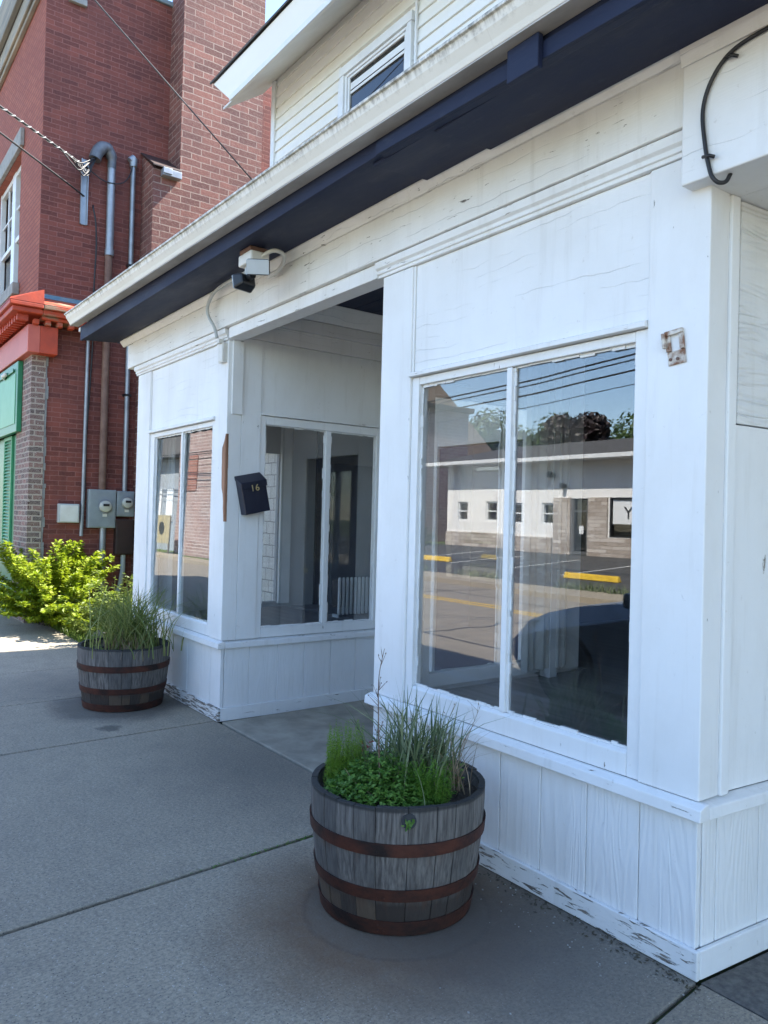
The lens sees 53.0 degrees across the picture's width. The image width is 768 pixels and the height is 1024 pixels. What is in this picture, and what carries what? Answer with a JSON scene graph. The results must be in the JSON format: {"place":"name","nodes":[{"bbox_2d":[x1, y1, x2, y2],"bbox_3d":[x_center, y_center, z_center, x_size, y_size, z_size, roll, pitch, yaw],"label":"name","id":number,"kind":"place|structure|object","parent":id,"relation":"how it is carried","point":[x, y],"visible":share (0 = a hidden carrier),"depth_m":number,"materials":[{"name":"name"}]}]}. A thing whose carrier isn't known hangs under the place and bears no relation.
{"place":"outdoors","nodes":[
{"label":"outdoors","id":0,"kind":"place"},
{"bbox_2d":[0,0,285,22],"label":"sky","id":1,"kind":"structure","parent":0,"point":[272,6],"materials":[{"name":"white"}]},
{"bbox_2d":[222,700,373,772],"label":"entry slab","id":2,"kind":"structure","parent":0,"point":[298,738],"depth_m":5.59,"materials":[{"name":"concrete"}]},
{"bbox_2d":[0,608,767,1023],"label":"sidewalk","id":3,"kind":"structure","parent":0,"point":[100,834],"depth_m":2.98,"materials":[{"name":"concrete"}]},
{"bbox_2d":[76,637,169,711],"bbox_3d":[-2.114,1.304,6.253,0.721,0.489,0.721,2,-1,-16],"label":"barrel planter","id":4,"kind":"object","parent":3,"relation":"on","point":[106,681],"visible":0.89,"depth_m":5.96,"materials":[{"name":"grey wood"}]},
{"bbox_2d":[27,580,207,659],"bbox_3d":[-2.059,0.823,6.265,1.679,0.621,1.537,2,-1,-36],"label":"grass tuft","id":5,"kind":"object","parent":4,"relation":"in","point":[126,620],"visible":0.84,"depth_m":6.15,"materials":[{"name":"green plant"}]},
{"bbox_2d":[93,628,155,658],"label":"dry grass","id":6,"kind":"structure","parent":4,"relation":"in","point":[125,646],"depth_m":6.07,"materials":[{"name":"plant"}]},
{"bbox_2d":[8,695,686,1022],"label":"paint chips","id":7,"kind":"object","parent":3,"relation":"on","point":[468,1012],"visible":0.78,"depth_m":2.85,"materials":[{"name":"white paint"}]},
{"bbox_2d":[310,750,485,935],"bbox_3d":[0.053,1.331,3.167,0.721,0.489,0.721,2,-1,-36],"label":"barrel planter","id":8,"kind":"object","parent":3,"relation":"on","point":[380,870],"visible":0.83,"depth_m":2.87,"materials":[{"name":"grey wood"}]},
{"bbox_2d":[323,719,364,790],"bbox_3d":[-0.160,1.008,3.202,0.215,0.272,0.223,2,-1,-36],"label":"feathery plant","id":9,"kind":"object","parent":8,"relation":"in","point":[331,763],"visible":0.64,"depth_m":3.17,"materials":[{"name":"green plant"}]},
{"bbox_2d":[368,649,386,794],"bbox_3d":[-0.023,0.840,3.044,0.083,0.612,0.067,2,-1,-22],"label":"dead stalk","id":10,"kind":"object","parent":8,"relation":"on","point":[378,731],"visible":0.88,"depth_m":3.05,"materials":[{"name":"plant"}]},
{"bbox_2d":[323,748,436,806],"bbox_3d":[0.007,1.035,3.065,0.429,0.189,0.451,2,-1,-36],"label":"clover plant","id":11,"kind":"object","parent":8,"relation":"in","point":[348,781],"visible":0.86,"depth_m":2.98,"materials":[{"name":"green plant"}]},
{"bbox_2d":[299,686,508,805],"bbox_3d":[0.100,0.901,3.154,0.813,0.438,0.916,2,-1,-36],"label":"grass tuft","id":12,"kind":"object","parent":8,"relation":"in","point":[413,750],"visible":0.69,"depth_m":3.11,"materials":[{"name":"green plant"}]},
{"bbox_2d":[343,751,464,796],"bbox_3d":[0.064,1.089,3.219,0.516,0.114,0.520,2,-1,-36],"label":"ground weed","id":13,"kind":"object","parent":8,"relation":"in","point":[426,775],"visible":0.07,"depth_m":3.12,"materials":[{"name":"green plant"}]},
{"bbox_2d":[401,819,414,830],"bbox_3d":[0.088,1.140,2.806,0.044,0.052,0.033,2,-1,-44],"label":"sprout","id":14,"kind":"object","parent":8,"relation":"in","point":[409,824],"visible":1,"depth_m":2.80,"materials":[{"name":"green plant"}]},
{"bbox_2d":[398,754,453,805],"bbox_3d":[0.165,1.042,3.000,0.227,0.197,0.210,1,-1,10],"label":"feathery plant","id":15,"kind":"object","parent":8,"relation":"in","point":[439,795],"visible":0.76,"depth_m":2.96,"materials":[{"name":"green plant"}]},
{"bbox_2d":[407,698,468,786],"bbox_3d":[0.211,0.941,3.179,0.252,0.364,0.256,1,-1,-3],"label":"grass tuft","id":16,"kind":"object","parent":8,"relation":"in","point":[438,730],"visible":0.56,"depth_m":3.15,"materials":[{"name":"green plant"}]},
{"bbox_2d":[417,717,489,795],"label":"dry grass","id":17,"kind":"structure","parent":8,"relation":"in","point":[458,779],"depth_m":3.10,"materials":[{"name":"plant"}]},
{"bbox_2d":[450,700,479,785],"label":"straw weed","id":18,"kind":"object","parent":8,"relation":"in","point":[468,735],"visible":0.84,"depth_m":3.12,"materials":[{"name":"plant"}]},
{"bbox_2d":[479,873,700,993],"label":"leaf litter","id":19,"kind":"object","parent":3,"relation":"on","point":[635,957],"visible":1,"depth_m":2.86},
{"bbox_2d":[218,715,767,1023],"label":"joint soil","id":20,"kind":"structure","parent":0,"point":[698,983],"depth_m":2.69,"materials":[{"name":"black soil"}]},
{"bbox_2d":[150,835,312,885],"bbox_3d":[-0.673,1.569,3.475,0.910,0.021,0.045,2,-1,-41],"label":"sidewalk joint","id":21,"kind":"object","parent":20,"relation":"on","point":[305,837],"visible":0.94,"depth_m":3.58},
{"bbox_2d":[701,952,767,1020],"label":"patched pavement","id":22,"kind":"structure","parent":0,"point":[744,985],"depth_m":2.61,"materials":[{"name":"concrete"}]},
{"bbox_2d":[64,0,767,981],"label":"storefront building","id":23,"kind":"structure","parent":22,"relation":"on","point":[462,214],"depth_m":3.62,"materials":[{"name":"white paint"}]},
{"bbox_2d":[159,435,175,608],"bbox_3d":[-2.065,0.046,7.319,0.068,1.765,0.282,2,-1,-36],"label":"sheer curtain","id":24,"kind":"object","parent":23,"relation":"hanging from","point":[166,543],"visible":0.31,"depth_m":7.28,"materials":[{"name":"white fabric"}]},
{"bbox_2d":[94,0,251,179],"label":"overhead wire","id":25,"kind":"object","parent":23,"relation":"attached to","point":[171,88],"visible":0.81,"depth_m":8.11,"materials":[{"name":"black rubber"}]},
{"bbox_2d":[146,421,214,635],"bbox_3d":[-1.732,0.121,6.562,0.058,1.678,1.458,2,-1,-36],"label":"window frame","id":26,"kind":"structure","parent":23,"relation":"in","point":[189,622],"depth_m":6.54,"materials":[{"name":"white paint"}]},
{"bbox_2d":[217,339,227,363],"bbox_3d":[-1.228,-1.216,5.816,0.060,0.175,0.085,2,-1,-36],"label":"junction box","id":27,"kind":"object","parent":23,"relation":"attached to","point":[222,352],"visible":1,"depth_m":5.79,"materials":[{"name":"white plastic"}]},
{"bbox_2d":[206,271,244,338],"bbox_3d":[-1.083,-1.475,5.423,0.086,0.338,1.004,2,-1,-29],"label":"flexible conduit","id":28,"kind":"object","parent":23,"relation":"attached to","point":[219,287],"visible":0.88,"depth_m":5.78,"materials":[{"name":"grey plastic"}]},
{"bbox_2d":[232,245,269,292],"bbox_3d":[-0.805,-1.515,4.757,0.180,0.248,0.318,2,-1,-36],"label":"floodlight","id":29,"kind":"object","parent":23,"relation":"attached to","point":[253,263],"visible":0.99,"depth_m":4.75,"materials":[{"name":"white plastic"}]},
{"bbox_2d":[261,248,285,277],"bbox_3d":[-0.693,-1.583,4.900,0.151,0.092,0.342,1,-1,0],"label":"conduit tail","id":30,"kind":"object","parent":29,"relation":"attached to","point":[281,265],"visible":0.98,"depth_m":4.83},
{"bbox_2d":[234,472,269,514],"bbox_3d":[-0.996,-0.142,5.848,0.269,0.333,0.104,2,-1,-36],"label":"mailbox","id":31,"kind":"object","parent":23,"relation":"attached to","point":[252,493],"visible":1,"depth_m":5.82,"materials":[{"name":"black metal"}]},
{"bbox_2d":[255,415,379,637],"bbox_3d":[-0.525,0.127,6.319,1.163,1.723,0.060,2,-1,-36],"label":"window frame","id":32,"kind":"structure","parent":23,"relation":"in","point":[323,626],"depth_m":6.33,"materials":[{"name":"white paint"}]},
{"bbox_2d":[328,464,372,603],"bbox_3d":[-0.365,0.252,8.748,0.560,1.565,0.040,2,-1,-36],"label":"interior door","id":33,"kind":"structure","parent":23,"relation":"in","point":[351,486],"depth_m":8.71,"materials":[{"name":"wood"}]},
{"bbox_2d":[332,577,369,617],"bbox_3d":[-0.255,0.832,7.603,0.530,0.390,0.122,2,-1,-36],"label":"radiator","id":34,"kind":"object","parent":23,"relation":"on","point":[350,594],"visible":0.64,"depth_m":7.49,"materials":[{"name":"white metal"}]},
{"bbox_2d":[337,9,414,117],"bbox_3d":[-0.101,-3.353,6.753,0.065,1.520,1.130,2,-1,-36],"label":"upper window frame","id":35,"kind":"structure","parent":23,"relation":"in","point":[390,54],"depth_m":6.72,"materials":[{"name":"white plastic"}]},
{"bbox_2d":[434,441,522,670],"bbox_3d":[0.700,0.546,5.927,0.115,2.130,0.930,2,-1,-36],"label":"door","id":36,"kind":"structure","parent":23,"relation":"in","point":[468,475],"depth_m":5.99,"materials":[{"name":"clear glass"}]},
{"bbox_2d":[422,384,560,687],"bbox_3d":[0.685,0.143,4.676,1.163,1.723,0.060,2,-1,-36],"label":"window frame","id":37,"kind":"structure","parent":23,"relation":"in","point":[442,677],"depth_m":4.49,"materials":[{"name":"white paint"}]},
{"bbox_2d":[405,329,647,779],"bbox_3d":[0.568,0.151,3.439,0.058,1.678,1.411,2,-1,-36],"label":"window frame","id":38,"kind":"structure","parent":23,"relation":"in","point":[613,756],"depth_m":3.42,"materials":[{"name":"white paint"}]},
{"bbox_2d":[521,359,572,671],"bbox_3d":[1.033,-0.303,4.801,0.422,2.555,0.063,2,-1,-38],"label":"sheer curtain","id":39,"kind":"object","parent":23,"relation":"hanging from","point":[535,634],"visible":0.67,"depth_m":4.76,"materials":[{"name":"white fabric"}]},
{"bbox_2d":[661,327,686,365],"bbox_3d":[1.033,-0.590,2.744,0.029,0.131,0.088,2,-1,-36],"label":"rusty bracket","id":40,"kind":"object","parent":23,"relation":"attached to","point":[677,357],"visible":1,"depth_m":2.75,"materials":[{"name":"white metal"}]},
{"bbox_2d":[700,26,767,184],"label":"black cable","id":41,"kind":"object","parent":23,"relation":"attached to","point":[707,155],"visible":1,"depth_m":2.57,"materials":[{"name":"black rubber"}]},
{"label":"side yard","id":42,"kind":"structure","parent":0,"visible":0},
{"bbox_2d":[0,539,126,627],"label":"shrub","id":43,"kind":"object","parent":42,"relation":"on","point":[50,576],"visible":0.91,"depth_m":9.95,"materials":[{"name":"green plant"}]},
{"bbox_2d":[48,621,101,642],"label":"grass","id":44,"kind":"structure","parent":42,"relation":"on","point":[74,634],"depth_m":9.50,"materials":[{"name":"green plant"}]},
{"bbox_2d":[61,614,111,635],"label":"weed","id":45,"kind":"object","parent":42,"relation":"on","point":[76,626],"visible":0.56,"depth_m":9.28,"materials":[{"name":"green plant"}]},
{"bbox_2d":[78,597,113,624],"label":"weed","id":46,"kind":"object","parent":42,"relation":"on","point":[85,615],"visible":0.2,"depth_m":9.80,"materials":[{"name":"green plant"}]},
{"bbox_2d":[87,600,125,635],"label":"weed","id":47,"kind":"object","parent":42,"relation":"on","point":[95,609],"visible":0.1,"depth_m":8.59,"materials":[{"name":"green plant"}]},
{"bbox_2d":[88,568,132,627],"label":"weed","id":48,"kind":"object","parent":42,"relation":"on","point":[102,593],"visible":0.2,"depth_m":9.22,"materials":[{"name":"green plant"}]},
{"bbox_2d":[0,0,271,623],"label":"brick building","id":49,"kind":"structure","parent":42,"relation":"on","point":[79,79],"depth_m":11.20,"materials":[{"name":"brick"}]},
{"bbox_2d":[0,166,20,294],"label":"window frame","id":50,"kind":"structure","parent":49,"relation":"in","point":[10,200],"depth_m":13.03,"materials":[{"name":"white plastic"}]},
{"bbox_2d":[0,132,96,496],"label":"phone wire","id":51,"kind":"object","parent":49,"relation":"attached to","point":[30,155],"visible":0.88,"depth_m":10.96,"materials":[{"name":"black rubber"}]},
{"bbox_2d":[57,504,78,522],"bbox_3d":[-4.433,0.018,10.805,0.280,0.265,0.105,2,-1,-36],"label":"utility box","id":52,"kind":"object","parent":49,"relation":"attached to","point":[67,513],"visible":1,"depth_m":10.76,"materials":[{"name":"grey plastic"}]},
{"bbox_2d":[79,158,88,225],"bbox_3d":[-4.257,-4.545,10.932,0.100,0.930,0.044,2,-1,-36],"label":"cable bracket","id":53,"kind":"object","parent":49,"relation":"attached to","point":[84,186],"visible":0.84,"depth_m":10.93,"materials":[{"name":"grey metal"}]},
{"bbox_2d":[79,340,89,535],"bbox_3d":[-4.257,-1.084,10.943,0.072,2.851,0.052,2,-1,-36],"label":"conduit pipe","id":54,"kind":"object","parent":49,"relation":"attached to","point":[84,438],"visible":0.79,"depth_m":10.93,"materials":[{"name":"grey metal"}]},
{"bbox_2d":[86,489,115,527],"bbox_3d":[-4.042,-0.047,11.032,0.385,0.548,0.200,2,-1,-36],"label":"electric meter","id":55,"kind":"object","parent":49,"relation":"attached to","point":[100,508],"visible":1,"depth_m":10.98,"materials":[{"name":"grey metal"}]},
{"bbox_2d":[98,528,105,596],"bbox_3d":[-4.065,0.878,11.079,0.090,1.340,0.090,2,-1,-36],"label":"conduit pipe","id":56,"kind":"object","parent":49,"relation":"attached to","point":[102,539],"visible":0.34,"depth_m":11.04,"materials":[{"name":"grey metal"}]},
{"bbox_2d":[89,141,116,256],"bbox_3d":[-4.030,-4.498,11.000,0.400,1.608,0.176,2,-1,-45],"label":"service mast","id":57,"kind":"object","parent":49,"relation":"attached to","point":[99,150],"visible":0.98,"depth_m":11.05,"materials":[{"name":"metal"}]},
{"bbox_2d":[0,105,132,183],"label":"service drop","id":58,"kind":"object","parent":57,"relation":"attached to","point":[78,163],"visible":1,"depth_m":10.49,"materials":[{"name":"grey metal"}]},
{"bbox_2d":[98,255,111,489],"bbox_3d":[-4.011,-2.008,11.079,0.104,3.368,0.104,2,-1,-36],"label":"rusty pipe","id":59,"kind":"object","parent":49,"relation":"attached to","point":[104,396],"visible":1,"depth_m":11.03,"materials":[{"name":"metal"}]},
{"bbox_2d":[115,555,125,594],"bbox_3d":[-3.893,1.090,11.207,0.232,0.934,0.072,2,-1,-36],"label":"conduit pipe","id":60,"kind":"object","parent":49,"relation":"attached to","point":[122,567],"visible":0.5,"depth_m":11.22,"materials":[{"name":"grey plastic"}]},
{"bbox_2d":[113,519,133,554],"bbox_3d":[-3.810,0.363,11.256,0.255,0.515,0.123,2,-1,-36],"label":"breaker box","id":61,"kind":"object","parent":49,"relation":"attached to","point":[123,538],"visible":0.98,"depth_m":11.20,"materials":[{"name":"brown metal"}]},
{"bbox_2d":[116,491,134,516],"bbox_3d":[-3.774,-0.118,11.235,0.256,0.368,0.190,2,-1,-36],"label":"electric meter","id":62,"kind":"object","parent":49,"relation":"attached to","point":[124,503],"visible":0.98,"depth_m":11.19,"materials":[{"name":"grey metal"}]},
{"bbox_2d":[122,155,137,490],"bbox_3d":[-3.750,-2.771,11.276,0.142,4.934,0.117,2,-1,-36],"label":"conduit pipe","id":63,"kind":"object","parent":49,"relation":"attached to","point":[132,160],"visible":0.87,"depth_m":11.26,"materials":[{"name":"grey metal"}]},
{"bbox_2d":[261,453,276,600],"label":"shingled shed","id":64,"kind":"structure","parent":42,"relation":"on","point":[268,539],"depth_m":8.88,"materials":[{"name":"white"}]}
]}

